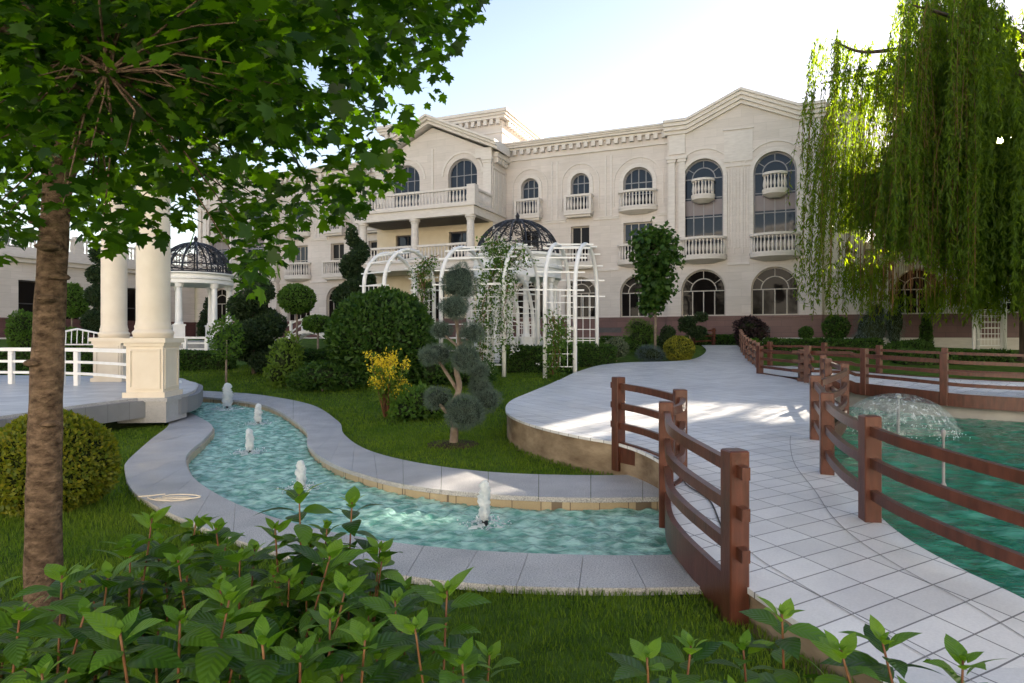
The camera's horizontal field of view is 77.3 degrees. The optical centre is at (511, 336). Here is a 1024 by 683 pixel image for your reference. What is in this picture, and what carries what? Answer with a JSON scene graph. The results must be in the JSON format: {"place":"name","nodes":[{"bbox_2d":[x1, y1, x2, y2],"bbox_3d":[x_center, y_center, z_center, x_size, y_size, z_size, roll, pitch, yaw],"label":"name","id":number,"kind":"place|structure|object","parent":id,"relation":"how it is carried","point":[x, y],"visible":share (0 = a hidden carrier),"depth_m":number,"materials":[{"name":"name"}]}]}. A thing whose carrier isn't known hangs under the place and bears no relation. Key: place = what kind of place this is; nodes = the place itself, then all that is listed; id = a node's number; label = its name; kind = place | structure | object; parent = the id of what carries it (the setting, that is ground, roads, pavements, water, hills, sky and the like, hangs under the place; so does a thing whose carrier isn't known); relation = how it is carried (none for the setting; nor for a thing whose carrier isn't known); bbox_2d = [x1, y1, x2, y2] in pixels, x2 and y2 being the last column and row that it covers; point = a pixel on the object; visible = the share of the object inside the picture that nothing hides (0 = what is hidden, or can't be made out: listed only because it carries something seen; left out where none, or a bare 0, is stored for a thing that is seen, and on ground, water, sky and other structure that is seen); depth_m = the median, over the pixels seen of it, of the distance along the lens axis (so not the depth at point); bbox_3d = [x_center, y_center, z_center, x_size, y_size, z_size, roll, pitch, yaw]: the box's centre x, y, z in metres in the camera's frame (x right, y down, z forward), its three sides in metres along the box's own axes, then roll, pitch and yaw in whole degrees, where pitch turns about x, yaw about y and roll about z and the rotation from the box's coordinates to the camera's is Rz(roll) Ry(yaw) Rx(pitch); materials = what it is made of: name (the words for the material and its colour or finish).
{"place":"outdoors","nodes":[
{"label":"outdoors","id":0,"kind":"place"},
{"bbox_2d":[189,402,671,555],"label":"stream water","id":1,"kind":"structure","parent":0,"point":[250,481],"depth_m":6.53,"materials":[{"name":"liquid"}]},
{"bbox_2d":[210,383,243,410],"bbox_3d":[-6.686,1.407,15.031,0.809,0.670,1.437,0,0,-38],"label":"fountain jet","id":2,"kind":"object","parent":1,"relation":"on","point":[227,394],"visible":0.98,"depth_m":14.98,"materials":[{"name":"white liquid"}]},
{"bbox_2d":[277,460,318,492],"bbox_3d":[-2.483,1.630,7.488,0.490,0.390,0.528,0,0,37],"label":"fountain jet","id":3,"kind":"object","parent":1,"relation":"on","point":[300,474],"visible":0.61,"depth_m":7.45,"materials":[{"name":"white liquid"}]},
{"bbox_2d":[457,480,510,529],"bbox_3d":[-0.298,1.585,6.055,0.524,0.480,0.520,0,0,-38],"label":"fountain jet","id":4,"kind":"object","parent":1,"relation":"on","point":[484,502],"visible":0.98,"depth_m":6.01,"materials":[{"name":"white liquid"}]},
{"bbox_2d":[0,338,1023,682],"bbox_3d":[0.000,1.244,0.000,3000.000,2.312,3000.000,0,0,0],"label":"ground","id":5,"kind":"structure","parent":0,"point":[312,342],"depth_m":4.09,"materials":[{"name":"plant"}]},
{"bbox_2d":[3,308,32,347],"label":"round bush","id":6,"kind":"object","parent":5,"relation":"on","point":[18,331],"visible":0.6,"depth_m":26.65,"materials":[{"name":"green plant"}]},
{"bbox_2d":[0,347,92,374],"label":"clipped hedge","id":7,"kind":"object","parent":5,"relation":"on","point":[25,355],"visible":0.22,"depth_m":20.38,"materials":[{"name":"green plant"}]},
{"bbox_2d":[0,408,122,518],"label":"round bush","id":8,"kind":"object","parent":5,"relation":"on","point":[91,456],"visible":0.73,"depth_m":6.08,"materials":[{"name":"green plant"}]},
{"bbox_2d":[65,326,89,347],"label":"round bush","id":9,"kind":"object","parent":5,"relation":"on","point":[74,337],"visible":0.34,"depth_m":26.76,"materials":[{"name":"green plant"}]},
{"bbox_2d":[66,281,89,327],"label":"ball topiary","id":10,"kind":"object","parent":5,"relation":"on","point":[77,305],"visible":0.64,"depth_m":29.76,"materials":[{"name":"green plant"}]},
{"bbox_2d":[79,247,100,336],"bbox_3d":[-18.156,-1.649,27.976,1.396,4.798,1.395,0,0,0],"label":"topiary tree","id":11,"kind":"object","parent":5,"relation":"on","point":[89,320],"visible":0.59,"depth_m":27.66,"materials":[{"name":"green plant"}]},
{"bbox_2d":[0,554,195,682],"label":"hydrangea shrub","id":12,"kind":"object","parent":5,"relation":"on","point":[18,646],"visible":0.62,"depth_m":2.03,"materials":[{"name":"green plant"}]},
{"bbox_2d":[0,375,202,428],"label":"terrace","id":13,"kind":"structure","parent":5,"relation":"on","point":[98,402],"depth_m":12.06,"materials":[{"name":"stone"}]},
{"bbox_2d":[0,348,125,385],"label":"white railing","id":14,"kind":"object","parent":13,"relation":"on","point":[76,373],"visible":0.55,"depth_m":15.03,"materials":[{"name":"paint"}]},
{"bbox_2d":[89,185,135,381],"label":"garden column","id":15,"kind":"structure","parent":13,"relation":"on","point":[113,329],"depth_m":16.32,"materials":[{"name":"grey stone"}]},
{"bbox_2d":[115,133,188,422],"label":"garden column","id":16,"kind":"structure","parent":13,"relation":"on","point":[153,344],"depth_m":12.06,"materials":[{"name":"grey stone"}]},
{"bbox_2d":[0,506,371,682],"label":"hydrangea shrub","id":17,"kind":"object","parent":5,"relation":"on","point":[178,565],"visible":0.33,"depth_m":2.53,"materials":[{"name":"green plant"}]},
{"bbox_2d":[13,573,364,682],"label":"hydrangea shrub","id":18,"kind":"object","parent":5,"relation":"on","point":[219,641],"visible":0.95,"depth_m":1.64,"materials":[{"name":"green plant"}]},
{"bbox_2d":[171,236,237,349],"bbox_3d":[-12.850,-1.590,26.000,3.360,5.080,3.360,0,0,-29],"label":"domed gazebo","id":19,"kind":"object","parent":5,"relation":"on","point":[211,281],"visible":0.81,"depth_m":25.25,"materials":[{"name":"grey stone"}]},
{"bbox_2d":[179,349,237,370],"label":"clipped hedge","id":20,"kind":"object","parent":5,"relation":"on","point":[190,359],"visible":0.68,"depth_m":21.32,"materials":[{"name":"green plant"}]},
{"bbox_2d":[206,311,245,382],"bbox_3d":[-8.319,0.335,18.597,1.196,2.212,1.054,0,0,0],"label":"small tree","id":21,"kind":"object","parent":5,"relation":"on","point":[235,325],"visible":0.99,"depth_m":18.50,"materials":[{"name":"green plant"}]},
{"bbox_2d":[0,0,490,624],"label":"maple tree","id":22,"kind":"object","parent":5,"relation":"on","point":[76,76],"visible":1,"depth_m":3.36,"materials":[{"name":"green plant"}]},
{"bbox_2d":[211,263,299,374],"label":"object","id":23,"kind":"object","parent":5,"relation":"on","point":[263,327],"visible":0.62,"depth_m":19.91,"materials":[{"name":"green plant"}]},
{"bbox_2d":[262,330,306,387],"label":"leafy shrub","id":24,"kind":"object","parent":5,"relation":"on","point":[286,362],"visible":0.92,"depth_m":17.75,"materials":[{"name":"green plant"}]},
{"bbox_2d":[276,283,316,342],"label":"ball topiary","id":25,"kind":"object","parent":5,"relation":"on","point":[297,299],"visible":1,"depth_m":26.55,"materials":[{"name":"green plant"}]},
{"bbox_2d":[181,481,428,682],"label":"hydrangea shrub","id":26,"kind":"object","parent":5,"relation":"on","point":[303,576],"visible":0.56,"depth_m":2.39,"materials":[{"name":"green plant"}]},
{"bbox_2d":[18,364,593,427],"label":"lawn grass","id":27,"kind":"structure","parent":5,"relation":"on","point":[383,422],"depth_m":16.80,"materials":[{"name":"plant"}]},
{"bbox_2d":[301,314,329,348],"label":"ball topiary","id":28,"kind":"object","parent":5,"relation":"on","point":[316,323],"visible":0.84,"depth_m":25.11,"materials":[{"name":"green plant"}]},
{"bbox_2d":[297,348,338,365],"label":"clipped hedge","id":29,"kind":"object","parent":5,"relation":"on","point":[313,354],"visible":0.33,"depth_m":22.65,"materials":[{"name":"green plant"}]},
{"bbox_2d":[285,360,367,391],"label":"leafy shrub","id":30,"kind":"object","parent":5,"relation":"on","point":[331,376],"visible":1,"depth_m":16.97,"materials":[{"name":"green plant"}]},
{"bbox_2d":[225,570,447,682],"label":"hydrangea shrub","id":31,"kind":"object","parent":5,"relation":"on","point":[315,646],"visible":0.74,"depth_m":1.70,"materials":[{"name":"green plant"}]},
{"bbox_2d":[331,226,376,340],"bbox_3d":[-6.515,-1.959,27.080,2.741,5.518,2.627,0,0,0],"label":"spiral topiary","id":32,"kind":"object","parent":5,"relation":"on","point":[351,269],"visible":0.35,"depth_m":26.63,"materials":[{"name":"green plant"}]},
{"bbox_2d":[100,425,612,499],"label":"lawn grass","id":33,"kind":"structure","parent":5,"relation":"on","point":[386,431],"depth_m":9.64,"materials":[{"name":"plant"}]},
{"bbox_2d":[322,284,436,384],"bbox_3d":[-3.697,-0.006,18.248,3.296,3.001,3.237,0,0,0],"label":"round bush","id":34,"kind":"object","parent":5,"relation":"on","point":[395,319],"visible":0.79,"depth_m":17.25,"materials":[{"name":"green plant"}]},
{"bbox_2d":[363,347,414,417],"bbox_3d":[-2.595,0.968,13.418,0.958,1.574,1.050,0,0,-33],"label":"flowering shrub","id":35,"kind":"object","parent":5,"relation":"on","point":[384,378],"visible":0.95,"depth_m":13.24,"materials":[{"name":"yellow plant"}]},
{"bbox_2d":[359,248,438,324],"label":"arch gate","id":36,"kind":"structure","parent":5,"relation":"on","point":[396,254],"depth_m":22.31,"materials":[{"name":"metal"}]},
{"bbox_2d":[407,251,442,311],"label":"climbing rose","id":37,"kind":"object","parent":36,"relation":"attached to","point":[420,279],"visible":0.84,"depth_m":22.51,"materials":[{"name":"green plant"}]},
{"bbox_2d":[124,412,702,595],"bbox_3d":[-3.891,1.895,8.633,2.701,0.609,13.696,0,0,-43],"label":"stream coping","id":38,"kind":"object","parent":5,"relation":"on","point":[158,463],"visible":0.52,"depth_m":4.80,"materials":[{"name":"grey stone"}]},
{"bbox_2d":[386,380,447,422],"bbox_3d":[-1.971,1.333,13.187,1.404,0.936,0.934,0,0,-30],"label":"leafy shrub","id":39,"kind":"object","parent":5,"relation":"on","point":[410,406],"visible":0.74,"depth_m":12.94,"materials":[{"name":"green plant"}]},
{"bbox_2d":[203,391,658,510],"bbox_3d":[-3.875,1.793,11.935,3.051,0.814,15.994,0,0,-45],"label":"stream coping","id":40,"kind":"object","parent":5,"relation":"on","point":[332,447],"visible":0.54,"depth_m":7.44,"materials":[{"name":"grey stone"}]},
{"bbox_2d":[352,566,520,682],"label":"hydrangea shrub","id":41,"kind":"object","parent":5,"relation":"on","point":[398,608],"visible":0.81,"depth_m":1.88,"materials":[{"name":"green plant"}]},
{"bbox_2d":[392,360,499,387],"bbox_3d":[-2.069,0.977,18.102,3.505,1.051,1.385,0,0,5],"label":"leafy shrub","id":42,"kind":"object","parent":5,"relation":"on","point":[430,374],"visible":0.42,"depth_m":17.84,"materials":[{"name":"green plant"}]},
{"bbox_2d":[417,259,502,442],"bbox_3d":[-0.861,0.272,10.086,1.260,3.066,1.189,0,0,23],"label":"cloud pruned pine","id":43,"kind":"object","parent":5,"relation":"on","point":[469,410],"visible":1,"depth_m":9.99,"materials":[{"name":"green plant"}]},
{"bbox_2d":[433,243,542,376],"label":"arch gate","id":44,"kind":"structure","parent":5,"relation":"on","point":[471,249],"depth_m":21.04,"materials":[{"name":"white paint"}]},
{"bbox_2d":[462,236,528,374],"bbox_3d":[-0.517,-0.834,20.363,2.286,4.750,1.412,0,0,-16],"label":"climbing rose","id":45,"kind":"object","parent":44,"relation":"attached to","point":[488,277],"visible":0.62,"depth_m":20.18,"materials":[{"name":"green plant"}]},
{"bbox_2d":[475,226,539,362],"bbox_3d":[-0.159,-1.445,20.255,2.108,4.482,1.990,0,0,0],"label":"climbing rose","id":46,"kind":"object","parent":44,"relation":"attached to","point":[488,246],"visible":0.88,"depth_m":20.02,"materials":[{"name":"green plant"}]},
{"bbox_2d":[471,272,535,373],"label":"arch gate","id":47,"kind":"structure","parent":5,"relation":"on","point":[531,308],"depth_m":23.44,"materials":[{"name":"white paint"}]},
{"bbox_2d":[0,87,1018,349],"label":"palace building","id":48,"kind":"structure","parent":5,"relation":"on","point":[710,183],"depth_m":35.72,"materials":[{"name":"stone"}]},
{"bbox_2d":[18,280,78,318],"bbox_3d":[-27.910,-1.950,38.576,0.070,2.700,3.592,0,0,23],"label":"window","id":49,"kind":"structure","parent":48,"relation":"in","point":[25,289],"depth_m":37.44,"materials":[{"name":"black glass"}]},
{"bbox_2d":[127,288,135,320],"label":"window","id":50,"kind":"structure","parent":48,"relation":"in","point":[131,293],"depth_m":43.49,"materials":[{"name":"black glass"}]},
{"bbox_2d":[395,166,419,207],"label":"window","id":51,"kind":"structure","parent":48,"relation":"in","point":[413,184],"depth_m":39.11,"materials":[{"name":"blue glass"}]},
{"bbox_2d":[450,159,476,201],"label":"window","id":52,"kind":"structure","parent":48,"relation":"in","point":[464,172],"depth_m":37.73,"materials":[{"name":"blue glass"}]},
{"bbox_2d":[517,283,542,317],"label":"window","id":53,"kind":"structure","parent":48,"relation":"in","point":[531,285],"depth_m":38.06,"materials":[{"name":"black glass"}]},
{"bbox_2d":[523,179,537,213],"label":"window","id":54,"kind":"structure","parent":48,"relation":"in","point":[530,187],"depth_m":38.10,"materials":[{"name":"blue glass"}]},
{"bbox_2d":[566,277,594,317],"bbox_3d":[3.988,-2.268,36.863,1.842,2.336,0.070,0,0,23],"label":"window","id":55,"kind":"structure","parent":48,"relation":"in","point":[585,305],"depth_m":36.79,"materials":[{"name":"grey glass"}]},
{"bbox_2d":[572,226,588,261],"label":"window","id":56,"kind":"structure","parent":48,"relation":"in","point":[580,235],"depth_m":36.90,"materials":[{"name":"grey glass"}]},
{"bbox_2d":[572,174,588,209],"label":"window","id":57,"kind":"structure","parent":48,"relation":"in","point":[580,184],"depth_m":36.90,"materials":[{"name":"blue glass"}]},
{"bbox_2d":[621,276,653,316],"bbox_3d":[7.048,-2.268,35.572,1.992,2.336,0.070,0,0,23],"label":"window","id":58,"kind":"structure","parent":48,"relation":"in","point":[629,300],"depth_m":35.76,"materials":[{"name":"black glass"}]},
{"bbox_2d":[624,222,652,258],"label":"window","id":59,"kind":"structure","parent":48,"relation":"in","point":[628,227],"depth_m":35.73,"materials":[{"name":"grey glass"}]},
{"bbox_2d":[624,168,652,205],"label":"window","id":60,"kind":"structure","parent":48,"relation":"in","point":[637,178],"depth_m":35.56,"materials":[{"name":"blue glass"}]},
{"bbox_2d":[682,270,725,315],"bbox_3d":[10.145,-2.328,33.886,2.242,2.456,0.070,0,0,23],"label":"window","id":61,"kind":"structure","parent":48,"relation":"in","point":[702,290],"depth_m":33.87,"materials":[{"name":"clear glass"}]},
{"bbox_2d":[685,160,722,254],"bbox_3d":[10.146,-6.838,33.885,2.012,5.076,0.070,0,0,23],"label":"window","id":62,"kind":"structure","parent":48,"relation":"in","point":[706,219],"depth_m":33.87,"materials":[{"name":"blue glass"}]},
{"bbox_2d":[751,267,798,314],"bbox_3d":[13.364,-2.328,32.527,2.242,2.456,0.070,0,0,23],"label":"window","id":63,"kind":"structure","parent":48,"relation":"in","point":[772,291],"depth_m":32.53,"materials":[{"name":"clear glass"}]},
{"bbox_2d":[754,152,796,251],"bbox_3d":[13.362,-6.838,32.528,2.012,5.076,0.070,0,0,23],"label":"window","id":64,"kind":"structure","parent":48,"relation":"in","point":[770,214],"depth_m":32.52,"materials":[{"name":"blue glass"}]},
{"bbox_2d":[894,269,941,313],"bbox_3d":[19.582,-2.198,30.935,1.992,2.196,0.070,0,0,23],"label":"window","id":65,"kind":"structure","parent":48,"relation":"in","point":[900,278],"depth_m":30.99,"materials":[{"name":"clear glass"}]},
{"bbox_2d":[470,212,562,363],"bbox_3d":[0.220,-1.630,25.200,3.940,6.560,3.940,0,0,-11],"label":"domed gazebo","id":66,"kind":"object","parent":5,"relation":"on","point":[553,279],"visible":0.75,"depth_m":24.23,"materials":[{"name":"white stone"}]},
{"bbox_2d":[499,343,578,373],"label":"clipped hedge","id":67,"kind":"object","parent":5,"relation":"on","point":[526,358],"visible":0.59,"depth_m":20.74,"materials":[{"name":"green plant"}]},
{"bbox_2d":[536,242,604,378],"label":"arch gate","id":68,"kind":"structure","parent":5,"relation":"on","point":[578,254],"depth_m":19.93,"materials":[{"name":"white paint"}]},
{"bbox_2d":[530,306,573,378],"bbox_3d":[1.284,0.336,19.456,1.446,2.567,1.245,0,0,-31],"label":"climbing rose","id":69,"kind":"object","parent":68,"relation":"attached to","point":[557,343],"visible":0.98,"depth_m":19.41,"materials":[{"name":"green plant"}]},
{"bbox_2d":[577,342,617,366],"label":"clipped hedge","id":70,"kind":"object","parent":5,"relation":"on","point":[591,354],"visible":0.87,"depth_m":22.36,"materials":[{"name":"green plant"}]},
{"bbox_2d":[622,316,659,354],"bbox_3d":[5.363,-0.040,26.624,1.625,1.762,1.604,0,0,0],"label":"feathery conifer","id":71,"kind":"object","parent":5,"relation":"on","point":[641,334],"visible":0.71,"depth_m":26.35,"materials":[{"name":"green plant"}]},
{"bbox_2d":[634,344,665,361],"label":"blue spruce","id":72,"kind":"object","parent":5,"relation":"on","point":[649,354],"visible":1,"depth_m":23.80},
{"bbox_2d":[625,216,685,347],"bbox_3d":[5.734,-2.003,26.058,2.461,5.736,2.376,0,0,43],"label":"young tree","id":73,"kind":"object","parent":5,"relation":"on","point":[653,268],"visible":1,"depth_m":25.60,"materials":[{"name":"green plant"}]},
{"bbox_2d":[606,628,723,682],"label":"hydrangea shrub","id":74,"kind":"object","parent":5,"relation":"on","point":[629,667],"visible":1,"depth_m":1.79,"materials":[{"name":"green plant"}]},
{"bbox_2d":[663,335,695,360],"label":"round bush","id":75,"kind":"object","parent":5,"relation":"on","point":[677,348],"visible":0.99,"depth_m":23.66,"materials":[{"name":"yellow plant"}]},
{"bbox_2d":[677,311,708,338],"bbox_3d":[8.193,-0.282,29.004,1.475,1.832,0.993,0,0,0],"label":"cloud pruned pine","id":76,"kind":"object","parent":5,"relation":"on","point":[690,327],"visible":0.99,"depth_m":28.80,"materials":[{"name":"green plant"}]},
{"bbox_2d":[507,416,882,682],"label":"retaining wall","id":77,"kind":"structure","parent":5,"relation":"on","point":[581,454],"depth_m":8.00,"materials":[{"name":"stone"}]},
{"bbox_2d":[610,376,686,485],"bbox_3d":[1.530,1.081,6.852,0.470,1.188,2.225,0,0,-4],"label":"timber railing","id":78,"kind":"object","parent":77,"relation":"on","point":[620,406],"visible":0.56,"depth_m":7.51,"materials":[{"name":"wood"}]},
{"bbox_2d":[505,380,899,682],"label":"path edge","id":79,"kind":"object","parent":77,"relation":"on","point":[754,593],"visible":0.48,"depth_m":7.38,"materials":[{"name":"white tile"}]},
{"bbox_2d":[659,401,749,629],"bbox_3d":[1.313,1.171,4.735,0.238,1.202,2.095,0,0,0],"label":"timber railing","id":80,"kind":"object","parent":5,"relation":"on","point":[724,585],"visible":0.99,"depth_m":4.04,"materials":[{"name":"wood"}]},
{"bbox_2d":[739,329,759,367],"bbox_3d":[9.364,0.395,25.663,0.230,1.500,10.160,0,0,16],"label":"timber railing","id":81,"kind":"object","parent":5,"relation":"on","point":[747,345],"visible":0.79,"depth_m":23.24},
{"bbox_2d":[732,314,770,345],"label":"purple shrub","id":82,"kind":"object","parent":5,"relation":"on","point":[753,326],"visible":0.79,"depth_m":29.32,"materials":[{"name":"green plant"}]},
{"bbox_2d":[703,596,826,682],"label":"hydrangea shrub","id":83,"kind":"object","parent":5,"relation":"on","point":[748,644],"visible":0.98,"depth_m":1.98,"materials":[{"name":"green plant"}]},
{"bbox_2d":[756,346,813,382],"bbox_3d":[7.425,0.848,16.881,0.687,1.178,4.275,0,0,4],"label":"timber railing","id":84,"kind":"object","parent":5,"relation":"on","point":[760,357],"visible":0.56,"depth_m":18.08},
{"bbox_2d":[762,336,884,354],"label":"clipped hedge","id":85,"kind":"object","parent":5,"relation":"on","point":[869,342],"visible":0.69,"depth_m":26.81,"materials":[{"name":"green plant"}]},
{"bbox_2d":[820,314,851,338],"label":"round bush","id":86,"kind":"object","parent":5,"relation":"on","point":[836,327],"visible":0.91,"depth_m":27.73,"materials":[{"name":"green plant"}]},
{"bbox_2d":[850,302,892,343],"bbox_3d":[15.118,-0.393,27.033,2.021,2.476,1.439,0,0,0],"label":"weeping conifer","id":87,"kind":"object","parent":5,"relation":"on","point":[868,327],"visible":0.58,"depth_m":26.70,"materials":[{"name":"plant"}]},
{"bbox_2d":[884,302,908,342],"bbox_3d":[16.588,-0.405,27.813,1.131,2.310,1.142,0,0,0],"label":"weeping conifer","id":88,"kind":"object","parent":5,"relation":"on","point":[896,327],"visible":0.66,"depth_m":27.58,"materials":[{"name":"green plant"}]},
{"bbox_2d":[800,615,997,682],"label":"hydrangea shrub","id":89,"kind":"object","parent":5,"relation":"on","point":[850,657],"visible":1,"depth_m":1.83,"materials":[{"name":"green plant"}]},
{"bbox_2d":[785,0,1023,361],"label":"weeping willow","id":90,"kind":"object","parent":5,"relation":"on","point":[940,184],"visible":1,"depth_m":21.67,"materials":[{"name":"green plant"}]},
{"bbox_2d":[883,339,933,353],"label":"round bush","id":91,"kind":"object","parent":5,"relation":"on","point":[917,344],"visible":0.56,"depth_m":25.22,"materials":[{"name":"green plant"}]},
{"bbox_2d":[918,313,934,348],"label":"cone shrub","id":92,"kind":"object","parent":5,"relation":"on","point":[926,329],"visible":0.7,"depth_m":28.37,"materials":[{"name":"green plant"}]},
{"bbox_2d":[883,348,1016,365],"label":"clipped hedge","id":93,"kind":"object","parent":5,"relation":"on","point":[1008,359],"visible":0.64,"depth_m":22.93,"materials":[{"name":"green plant"}]},
{"bbox_2d":[971,284,1011,350],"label":"arch gate","id":94,"kind":"structure","parent":5,"relation":"on","point":[976,333],"depth_m":25.49,"materials":[{"name":"white paint"}]},
{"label":"pond wall","id":95,"kind":"object","parent":5,"relation":"on","visible":0},
{"bbox_2d":[820,355,848,435],"bbox_3d":[5.657,0.953,11.249,0.464,1.094,6.883,0,0,26],"label":"timber railing","id":96,"kind":"object","parent":95,"relation":"on","point":[828,377],"visible":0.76,"depth_m":10.93,"materials":[{"name":"wood"}]},
{"bbox_2d":[779,376,1023,600],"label":"path edge","id":97,"kind":"object","parent":95,"relation":"on","point":[923,549],"visible":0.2,"depth_m":4.14,"materials":[{"name":"white tile"}]},
{"bbox_2d":[809,375,1023,569],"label":"timber railing","id":98,"kind":"object","parent":95,"relation":"on","point":[825,411],"visible":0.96,"depth_m":4.57,"materials":[{"name":"wood"}]},
{"bbox_2d":[0,0,1023,265],"label":"sky","id":99,"kind":"structure","parent":0,"point":[563,67],"materials":[{"name":"white"}]},
{"bbox_2d":[507,345,1023,682],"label":"path","id":100,"kind":"structure","parent":0,"point":[799,533],"depth_m":4.76,"materials":[{"name":"white tile"}]},
{"bbox_2d":[764,365,1023,397],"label":"footbridge path","id":101,"kind":"structure","parent":0,"point":[964,390],"depth_m":15.58,"materials":[{"name":"white tile"}]},
{"bbox_2d":[764,341,1023,381],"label":"timber railing","id":102,"kind":"object","parent":101,"relation":"on","point":[879,350],"visible":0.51,"depth_m":18.62,"materials":[{"name":"wood"}]},
{"bbox_2d":[792,346,1023,411],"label":"timber railing","id":103,"kind":"object","parent":101,"relation":"on","point":[943,396],"visible":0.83,"depth_m":13.94,"materials":[{"name":"wood"}]},
{"bbox_2d":[835,407,1023,597],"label":"pond water","id":104,"kind":"structure","parent":0,"point":[999,441],"depth_m":7.50,"materials":[{"name":"liquid"}]},
{"bbox_2d":[835,392,1023,421],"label":"pond wall","id":105,"kind":"structure","parent":0,"point":[882,404],"depth_m":14.16,"materials":[{"name":"concrete"}]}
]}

